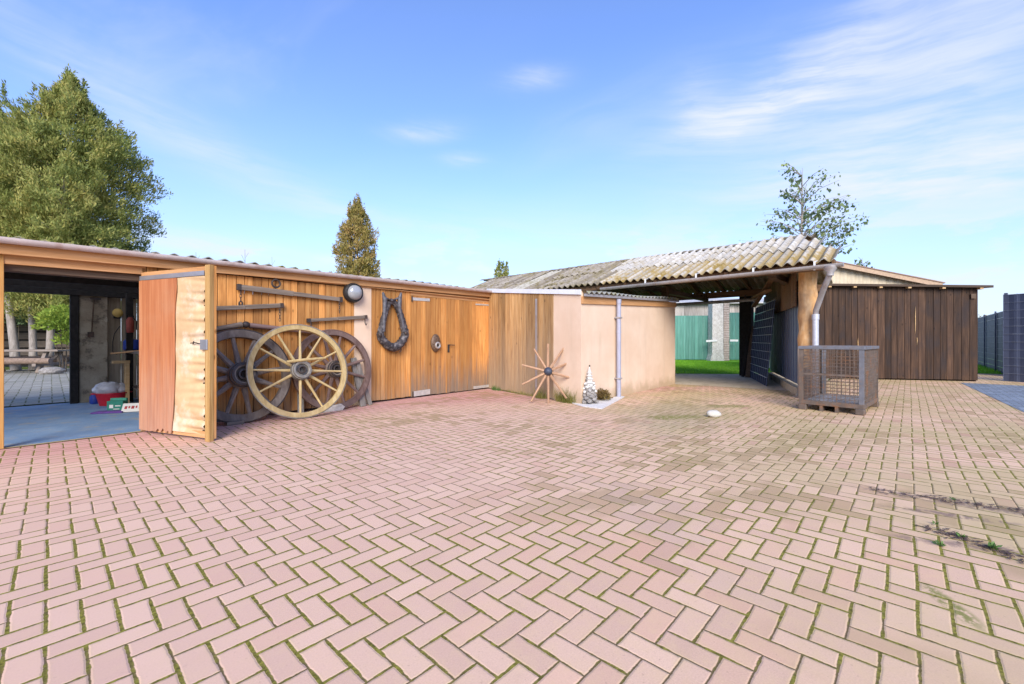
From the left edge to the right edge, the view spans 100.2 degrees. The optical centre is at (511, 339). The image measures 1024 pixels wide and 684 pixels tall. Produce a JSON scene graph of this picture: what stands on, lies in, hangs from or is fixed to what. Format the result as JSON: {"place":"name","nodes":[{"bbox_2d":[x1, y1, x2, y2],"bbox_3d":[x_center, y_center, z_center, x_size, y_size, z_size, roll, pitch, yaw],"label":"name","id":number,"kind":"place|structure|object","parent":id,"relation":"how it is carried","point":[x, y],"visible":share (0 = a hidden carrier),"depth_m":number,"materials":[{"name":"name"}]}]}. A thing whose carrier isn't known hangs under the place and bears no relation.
{"place":"outdoors","nodes":[
{"label":"outdoors","id":0,"kind":"place"},
{"bbox_2d":[4,366,136,406],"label":"yard paving","id":1,"kind":"structure","parent":0,"point":[24,387],"depth_m":9.84,"materials":[{"name":"grey concrete"}]},
{"bbox_2d":[4,349,68,372],"bbox_3d":[-16.442,0.731,14.314,2.603,0.781,1.666,0,0,-14],"label":"picnic table","id":2,"kind":"object","parent":1,"relation":"on","point":[42,361],"visible":0.73,"depth_m":14.04,"materials":[{"name":"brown wood"}]},
{"bbox_2d":[0,106,94,370],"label":"conifer tree","id":3,"kind":"object","parent":1,"relation":"on","point":[13,340],"visible":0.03,"depth_m":15.22,"materials":[{"name":"green plant"}]},
{"bbox_2d":[29,303,68,371],"bbox_3d":[-15.214,-0.072,14.626,1.586,2.350,1.699,0,0,43],"label":"bush","id":4,"kind":"object","parent":1,"relation":"on","point":[59,320],"visible":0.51,"depth_m":14.31,"materials":[{"name":"green plant"}]},
{"bbox_2d":[38,367,65,373],"bbox_3d":[-14.773,1.020,13.753,0.459,0.288,0.619,0,0,43],"label":"boulder","id":5,"kind":"object","parent":1,"relation":"on","point":[52,370],"visible":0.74,"depth_m":13.63,"materials":[{"name":"white stone"}]},
{"bbox_2d":[0,106,112,370],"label":"conifer tree","id":6,"kind":"object","parent":1,"relation":"on","point":[32,334],"visible":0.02,"depth_m":15.31,"materials":[{"name":"green plant"}]},
{"bbox_2d":[0,63,173,367],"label":"conifer tree","id":7,"kind":"object","parent":1,"relation":"on","point":[60,109],"visible":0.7,"depth_m":15.18,"materials":[{"name":"green plant"}]},
{"bbox_2d":[124,350,138,389],"bbox_3d":[-6.165,0.645,7.421,1.500,0.910,0.660,0,0,41],"label":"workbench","id":8,"kind":"object","parent":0,"point":[136,386],"visible":0.05,"depth_m":7.35,"materials":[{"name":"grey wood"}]},
{"bbox_2d":[110,350,138,353],"bbox_3d":[-6.225,0.195,7.083,1.406,0.110,0.090,0,0,25],"label":"board","id":9,"kind":"object","parent":8,"relation":"on","point":[123,352],"visible":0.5,"depth_m":7.17,"materials":[{"name":"brown wood"}]},
{"bbox_2d":[123,339,138,349],"bbox_3d":[-6.769,0.093,7.639,0.260,0.190,0.260,0,0,43],"label":"bucket","id":10,"kind":"object","parent":8,"relation":"on","point":[135,344],"visible":0.56,"depth_m":7.57,"materials":[{"name":"blue plastic"}]},
{"bbox_2d":[4,354,979,407],"bbox_3d":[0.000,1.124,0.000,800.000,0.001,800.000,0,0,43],"label":"ground","id":11,"kind":"structure","parent":0,"point":[8,367],"depth_m":7.64,"materials":[{"name":"green plant"}]},
{"bbox_2d":[4,303,38,339],"bbox_3d":[-18.957,-0.355,16.433,1.792,2.915,2.750,0,0,43],"label":"bush","id":12,"kind":"object","parent":11,"relation":"on","point":[18,322],"visible":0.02,"depth_m":16.39,"materials":[{"name":"green plant"}]},
{"bbox_2d":[4,317,68,365],"bbox_3d":[-19.762,0.025,17.447,6.468,2.150,0.135,0,0,-4],"label":"plank fence","id":13,"kind":"object","parent":11,"relation":"on","point":[24,338],"visible":0.18,"depth_m":17.41,"materials":[{"name":"wood"}]},
{"bbox_2d":[0,236,491,449],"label":"wooden shed","id":14,"kind":"structure","parent":11,"relation":"on","point":[180,318],"depth_m":6.18,"materials":[{"name":"brown wood"}]},
{"bbox_2d":[89,395,97,403],"bbox_3d":[-7.112,0.977,7.299,0.138,0.235,0.140,0,0,43],"label":"bottle","id":15,"kind":"object","parent":14,"relation":"on","point":[92,399],"visible":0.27,"depth_m":7.24,"materials":[{"name":"blue plastic"}]},
{"bbox_2d":[87,298,100,336],"bbox_3d":[-7.313,-0.385,7.495,0.025,0.690,0.170,0,0,41],"label":"hand tool","id":16,"kind":"object","parent":14,"relation":"hanging from","point":[90,334],"visible":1,"depth_m":7.47,"materials":[{"name":"metal"}]},
{"bbox_2d":[90,410,122,413],"bbox_3d":[-6.016,1.082,6.405,0.380,0.022,0.200,0,0,-17],"label":"cloth","id":17,"kind":"object","parent":14,"relation":"on","point":[108,411],"visible":0.8,"depth_m":6.36,"materials":[{"name":"purple fabric"}]},
{"bbox_2d":[90,391,132,405],"bbox_3d":[-6.718,0.988,7.188,0.447,0.212,0.447,0,0,-15],"label":"tub","id":18,"kind":"object","parent":14,"relation":"on","point":[102,399],"visible":0.48,"depth_m":7.03,"materials":[{"name":"red plastic"}]},
{"bbox_2d":[92,381,124,393],"bbox_3d":[-6.734,0.835,7.197,0.348,0.265,0.459,0,0,19],"label":"plastic bag","id":19,"kind":"object","parent":18,"relation":"on","point":[107,387],"visible":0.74,"depth_m":7.06,"materials":[{"name":"white plastic"}]},
{"bbox_2d":[107,398,127,409],"bbox_3d":[-6.027,0.993,6.538,0.210,0.190,0.122,0,0,-12],"label":"carton","id":20,"kind":"object","parent":14,"relation":"on","point":[115,403],"visible":0.71,"depth_m":6.49,"materials":[{"name":"green cardboard"}]},
{"bbox_2d":[112,309,122,318],"bbox_3d":[-7.143,-0.470,7.751,0.148,0.180,0.148,0,0,41],"label":"lamp","id":21,"kind":"object","parent":14,"relation":"attached to","point":[117,313],"visible":1,"depth_m":7.71,"materials":[{"name":"yellow"}]},
{"bbox_2d":[112,360,129,402],"bbox_3d":[-6.607,0.728,7.222,0.190,0.745,0.220,0,0,41],"label":"wooden trestle","id":22,"kind":"object","parent":14,"relation":"on","point":[127,375],"visible":0.76,"depth_m":7.23,"materials":[{"name":"brown wood"}]},
{"bbox_2d":[121,403,138,411],"bbox_3d":[-5.746,1.030,6.492,0.260,0.150,0.011,0,-40,-25],"label":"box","id":23,"kind":"object","parent":14,"relation":"on","point":[130,407],"visible":0.81,"depth_m":6.48,"materials":[{"name":"white cardboard"}]},
{"bbox_2d":[126,315,136,332],"bbox_3d":[-6.689,-0.270,7.511,0.110,0.300,0.134,0,0,14],"label":"fire extinguisher","id":24,"kind":"object","parent":14,"relation":"attached to","point":[130,324],"visible":1,"depth_m":7.47,"materials":[{"name":"red paint"}]},
{"bbox_2d":[139,264,215,441],"bbox_3d":[-3.805,0.148,4.842,1.238,1.905,0.094,0,0,22],"label":"door","id":25,"kind":"structure","parent":14,"relation":"in","point":[177,307],"depth_m":4.79,"materials":[{"name":"brown wood"}]},
{"bbox_2d":[216,303,283,320],"bbox_3d":[-3.657,-0.396,5.886,0.053,0.274,0.981,0,0,41],"label":"swingletree","id":26,"kind":"object","parent":14,"relation":"hanging from","point":[253,306],"visible":0.86,"depth_m":5.93,"materials":[{"name":"grey wood"}]},
{"bbox_2d":[216,321,333,335],"bbox_3d":[-3.389,-0.151,6.176,0.088,0.197,1.747,0,0,41],"label":"cart shaft","id":27,"kind":"object","parent":14,"relation":"attached to","point":[245,324],"visible":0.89,"depth_m":5.86,"materials":[{"name":"grey wood"}]},
{"bbox_2d":[236,278,342,312],"bbox_3d":[-3.245,-0.650,6.371,0.059,0.463,1.500,0,0,41],"label":"swingletree","id":28,"kind":"object","parent":14,"relation":"hanging from","point":[240,287],"visible":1,"depth_m":6.19,"materials":[{"name":"grey wood"}]},
{"bbox_2d":[306,315,367,326],"bbox_3d":[-2.785,-0.290,6.885,0.068,0.250,1.006,0,0,41],"label":"swingletree","id":29,"kind":"object","parent":14,"relation":"hanging from","point":[310,320],"visible":0.96,"depth_m":6.84,"materials":[{"name":"grey wood"}]},
{"bbox_2d":[343,283,362,302],"bbox_3d":[-2.589,-0.771,7.038,0.190,0.330,0.330,0,0,41],"label":"bulkhead lamp","id":30,"kind":"object","parent":14,"relation":"attached to","point":[352,292],"visible":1,"depth_m":6.97,"materials":[{"name":"white glass"}]},
{"bbox_2d":[376,292,408,351],"bbox_3d":[-2.122,-0.305,7.630,0.170,1.081,0.657,0,0,41],"label":"horse collar","id":31,"kind":"object","parent":14,"relation":"hanging from","point":[388,345],"visible":1,"depth_m":7.57,"materials":[{"name":"leather"}]},
{"bbox_2d":[410,295,446,396],"bbox_3d":[-1.606,0.128,8.332,0.056,1.905,0.865,0,0,41],"label":"door","id":32,"kind":"structure","parent":14,"relation":"in","point":[428,314],"depth_m":8.29,"materials":[{"name":"brown wood"}]},
{"bbox_2d":[431,334,440,351],"bbox_3d":[-1.492,0.069,8.408,0.126,0.350,0.230,0,0,41],"label":"wall ornament","id":33,"kind":"object","parent":32,"relation":"attached to","point":[435,343],"depth_m":8.36,"materials":[{"name":"brown metal"}]},
{"bbox_2d":[447,299,488,392],"bbox_3d":[-0.903,0.133,9.121,0.092,1.915,1.247,0,0,41],"label":"door","id":34,"kind":"structure","parent":14,"relation":"in","point":[467,321],"depth_m":9.09,"materials":[{"name":"brown wood"}]},
{"bbox_2d":[329,192,381,277],"bbox_3d":[-8.016,-3.256,21.973,2.718,8.721,2.838,0,0,43],"label":"conifer tree","id":35,"kind":"object","parent":11,"relation":"on","point":[357,216],"visible":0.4,"depth_m":21.53,"materials":[{"name":"green plant"}]},
{"bbox_2d":[493,258,508,277],"bbox_3d":[-1.084,-2.668,34.099,2.608,7.541,2.600,0,0,43],"label":"conifer tree","id":36,"kind":"object","parent":11,"relation":"on","point":[499,268],"visible":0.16,"depth_m":33.81,"materials":[{"name":"green plant"}]},
{"bbox_2d":[675,298,763,315],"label":"old barn","id":37,"kind":"structure","parent":11,"relation":"on","point":[694,310],"depth_m":26.29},
{"bbox_2d":[739,161,869,254],"bbox_3d":[11.560,-3.062,17.687,5.018,8.327,3.730,0,0,43],"label":"birch tree","id":38,"kind":"object","parent":11,"relation":"on","point":[803,216],"visible":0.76,"depth_m":17.06,"materials":[{"name":"green plant"}]},
{"bbox_2d":[0,373,1023,683],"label":"paving","id":39,"kind":"structure","parent":0,"point":[670,535],"depth_m":2.29,"materials":[{"name":"pink brick"}]},
{"bbox_2d":[224,420,243,425],"bbox_3d":[-3.586,1.077,5.526,0.100,0.045,0.200,0,0,37],"label":"wood chock","id":40,"kind":"object","parent":39,"relation":"on","point":[232,423],"visible":1,"depth_m":5.48,"materials":[{"name":"grey wood"}]},
{"bbox_2d":[216,329,291,422],"bbox_3d":[-3.615,0.481,5.716,0.309,1.260,1.260,-14,-9,40],"label":"wagon wheel","id":41,"kind":"object","parent":39,"relation":"on","point":[234,377],"visible":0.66,"depth_m":5.70,"materials":[{"name":"brown wood"}]},
{"bbox_2d":[245,324,347,418],"bbox_3d":[-2.994,0.438,6.064,1.350,1.350,0.236,0,-13,-45],"label":"wagon wheel","id":42,"kind":"object","parent":39,"relation":"on","point":[300,369],"visible":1,"depth_m":6.01,"materials":[{"name":"brown wood"}]},
{"bbox_2d":[297,392,303,412],"bbox_3d":[-3.136,0.890,6.346,0.118,0.430,0.114,0,0,41],"label":"prop board","id":43,"kind":"object","parent":39,"relation":"on","point":[298,404],"visible":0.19,"depth_m":6.32,"materials":[{"name":"grey wood"}]},
{"bbox_2d":[315,404,344,412],"bbox_3d":[-2.801,1.050,6.513,0.060,0.100,0.516,0,0,41],"label":"wood wedge","id":44,"kind":"object","parent":39,"relation":"on","point":[337,407],"visible":0.67,"depth_m":6.58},
{"bbox_2d":[291,329,370,407],"bbox_3d":[-2.798,0.471,6.722,0.247,1.270,1.270,-11,-7,40],"label":"wagon wheel","id":45,"kind":"object","parent":39,"relation":"on","point":[331,364],"visible":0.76,"depth_m":6.70,"materials":[{"name":"brown wood"}]},
{"bbox_2d":[350,358,371,406],"bbox_3d":[-2.494,0.704,7.092,0.184,0.812,0.362,0,0,67],"label":"prop board","id":46,"kind":"object","parent":39,"relation":"on","point":[357,369],"visible":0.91,"depth_m":7.07,"materials":[{"name":"grey wood"}]},
{"bbox_2d":[492,385,500,390],"bbox_3d":[-0.318,1.040,9.308,0.310,0.120,0.218,0,0,43],"label":"grass tuft","id":47,"kind":"object","parent":39,"relation":"on","point":[494,388],"visible":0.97,"depth_m":9.28,"materials":[{"name":"green plant"}]},
{"bbox_2d":[501,390,546,398],"bbox_3d":[0.160,1.055,8.633,0.201,0.090,1.897,0,0,-32],"label":"weed strip","id":48,"kind":"object","parent":39,"relation":"on","point":[524,393],"visible":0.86,"depth_m":8.49,"materials":[{"name":"plant"}]},
{"bbox_2d":[533,388,546,398],"bbox_3d":[0.544,0.980,8.030,0.295,0.240,0.458,0,0,-29],"label":"grass tuft","id":49,"kind":"object","parent":39,"relation":"on","point":[540,394],"visible":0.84,"depth_m":7.97,"materials":[{"name":"green plant"}]},
{"bbox_2d":[522,344,569,403],"bbox_3d":[0.713,0.562,7.487,1.098,1.105,0.195,0,-14,-3],"label":"spoke hub","id":50,"kind":"object","parent":39,"relation":"on","point":[547,371],"visible":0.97,"depth_m":7.46,"materials":[{"name":"brown wood"}]},
{"bbox_2d":[549,386,576,403],"bbox_3d":[0.957,0.950,7.496,0.786,0.300,0.563,0,0,70],"label":"grass tuft","id":51,"kind":"object","parent":39,"relation":"on","point":[563,399],"visible":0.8,"depth_m":7.43,"materials":[{"name":"green plant"}]},
{"bbox_2d":[487,289,678,403],"bbox_3d":[1.570,-0.082,10.230,3.525,2.364,5.136,0,0,41],"label":"plastered annex","id":52,"kind":"object","parent":39,"relation":"on","point":[621,344],"visible":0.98,"depth_m":8.38,"materials":[{"name":"beige paint"}]},
{"bbox_2d":[572,396,624,408],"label":"stone chippings","id":53,"kind":"object","parent":39,"relation":"on","point":[602,404],"visible":0.83,"depth_m":7.26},
{"bbox_2d":[582,365,598,403],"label":"stone tower","id":54,"kind":"structure","parent":53,"relation":"on","point":[589,395],"depth_m":7.23,"materials":[{"name":"white stone"}]},
{"bbox_2d":[597,388,612,399],"bbox_3d":[1.604,0.987,7.721,0.403,0.250,0.473,0,0,43],"label":"shrublet","id":55,"kind":"object","parent":39,"relation":"on","point":[604,394],"visible":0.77,"depth_m":7.64,"materials":[{"name":"brown plant"}]},
{"bbox_2d":[471,233,843,397],"bbox_3d":[3.166,-0.642,13.037,11.496,3.484,5.649,0,0,43],"label":"open shelter","id":56,"kind":"object","parent":39,"relation":"on","point":[790,265],"visible":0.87,"depth_m":10.00,"materials":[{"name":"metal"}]},
{"bbox_2d":[676,295,755,305],"bbox_3d":[4.727,-1.185,14.576,6.501,0.230,0.099,0,0,44],"label":"overhead pipe","id":57,"kind":"object","parent":56,"relation":"attached to","point":[718,302],"visible":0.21,"depth_m":13.04,"materials":[{"name":"metal"}]},
{"bbox_2d":[706,410,721,417],"bbox_3d":[2.864,1.055,6.077,0.207,0.110,0.126,3,0,-7],"label":"stone","id":58,"kind":"object","parent":39,"relation":"on","point":[713,413],"visible":1,"depth_m":6.03,"materials":[{"name":"white stone"}]},
{"bbox_2d":[798,345,878,415],"bbox_3d":[5.271,0.602,6.893,1.264,0.997,0.825,0,0,-42],"label":"box pallet","id":59,"kind":"object","parent":39,"relation":"on","point":[824,400],"visible":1,"depth_m":6.65,"materials":[{"name":"grey metal"}]},
{"bbox_2d":[763,261,944,367],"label":"clad outbuilding","id":60,"kind":"structure","parent":39,"relation":"on","point":[848,273],"depth_m":12.45,"materials":[{"name":"beige wood"}]},
{"bbox_2d":[817,283,993,380],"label":"dark timber shed","id":61,"kind":"structure","parent":39,"relation":"on","point":[918,331],"depth_m":11.58,"materials":[{"name":"brown wood"}]},
{"bbox_2d":[932,539,945,545],"bbox_3d":[2.285,1.089,2.283,0.049,0.050,0.061,0,0,24],"label":"joint weed","id":62,"kind":"object","parent":39,"relation":"on","point":[937,543],"visible":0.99,"depth_m":2.28,"materials":[{"name":"green plant"}]},
{"bbox_2d":[870,487,1023,562],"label":"dry litter","id":63,"kind":"object","parent":39,"relation":"on","point":[967,538],"visible":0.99,"depth_m":2.45,"materials":[{"name":"brown plant"}]},
{"bbox_2d":[988,541,1002,549],"bbox_3d":[2.525,1.087,2.246,0.090,0.047,0.050,0,0,-25],"label":"joint weed","id":64,"kind":"object","parent":39,"relation":"on","point":[992,545],"visible":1,"depth_m":2.25,"materials":[{"name":"green plant"}]},
{"bbox_2d":[1003,293,1023,381],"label":"strip fence","id":65,"kind":"object","parent":39,"relation":"on","point":[1013,337],"visible":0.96,"depth_m":11.17,"materials":[{"name":"metal"}]},
{"bbox_2d":[0,0,1023,338],"label":"sky","id":66,"kind":"structure","parent":0,"point":[530,135],"materials":[{"name":"blue"}]},
{"bbox_2d":[675,359,771,373],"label":"lawn","id":67,"kind":"structure","parent":0,"point":[700,360],"depth_m":16.66,"materials":[{"name":"green plant"}]},
{"bbox_2d":[675,316,707,359],"bbox_3d":[8.517,-0.075,22.515,3.518,2.350,0.150,0,0,5],"label":"board fence","id":68,"kind":"object","parent":67,"relation":"on","point":[691,335],"visible":0.59,"depth_m":22.38,"materials":[{"name":"teal wood"}]},
{"bbox_2d":[706,300,737,360],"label":"gate pillar","id":69,"kind":"structure","parent":67,"relation":"on","point":[718,332],"depth_m":21.75,"materials":[{"name":"brick"}]},
{"bbox_2d":[729,312,762,359],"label":"board gate","id":70,"kind":"structure","parent":67,"relation":"on","point":[733,335],"depth_m":22.24,"materials":[{"name":"teal wood"}]},
{"bbox_2d":[675,374,827,390],"bbox_3d":[5.877,1.096,12.691,5.750,0.001,5.800,0,0,43],"label":"concrete apron","id":71,"kind":"object","parent":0,"point":[729,380],"visible":0.29,"depth_m":11.17,"materials":[{"name":"grey concrete"}]},
{"bbox_2d":[741,333,748,376],"bbox_3d":[6.988,0.225,12.750,0.651,1.762,0.070,0,0,-41],"label":"leaning pole","id":72,"kind":"object","parent":71,"relation":"on","point":[745,356],"visible":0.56,"depth_m":12.67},
{"bbox_2d":[745,326,752,377],"bbox_3d":[7.023,0.350,12.600,0.127,1.516,0.718,0,0,43],"label":"leaning pole","id":73,"kind":"object","parent":71,"relation":"on","point":[748,370],"visible":0.73,"depth_m":12.51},
{"bbox_2d":[750,300,775,385],"bbox_3d":[6.538,0.084,11.253,0.042,2.060,2.732,5,2,21],"label":"fence panel","id":74,"kind":"object","parent":71,"relation":"on","point":[761,340],"visible":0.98,"depth_m":10.99,"materials":[{"name":"metal"}]},
{"bbox_2d":[768,289,798,395],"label":"wall","id":75,"kind":"structure","parent":71,"relation":"on","point":[784,358],"depth_m":9.83,"materials":[{"name":"wood"}]},
{"bbox_2d":[751,279,772,306],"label":"stored boards","id":76,"kind":"object","parent":75,"relation":"on","point":[764,291],"visible":0.82,"depth_m":10.13,"materials":[{"name":"brown wood"}]},
{"bbox_2d":[854,259,872,267],"bbox_3d":[15.452,-1.289,18.836,1.908,4.782,1.473,0,0,43],"label":"birch tree","id":77,"kind":"object","parent":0,"point":[860,262],"visible":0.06,"depth_m":18.89,"materials":[{"name":"green plant"}]},
{"bbox_2d":[978,364,1000,373],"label":"side lawn grass","id":78,"kind":"structure","parent":0,"point":[981,368],"depth_m":14.49,"materials":[{"name":"green plant"}]},
{"bbox_2d":[962,383,1023,411],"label":"side paving","id":79,"kind":"structure","parent":0,"point":[1012,395],"depth_m":8.85,"materials":[{"name":"concrete"}]},
{"label":"side lawn","id":80,"kind":"structure","parent":0,"visible":0},
{"bbox_2d":[978,311,1002,373],"bbox_3d":[17.230,0.080,15.415,0.083,2.060,7.550,0,0,42],"label":"strip fence","id":81,"kind":"object","parent":80,"relation":"on","point":[990,339],"visible":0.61,"depth_m":15.34,"materials":[{"name":"metal"}]}
]}

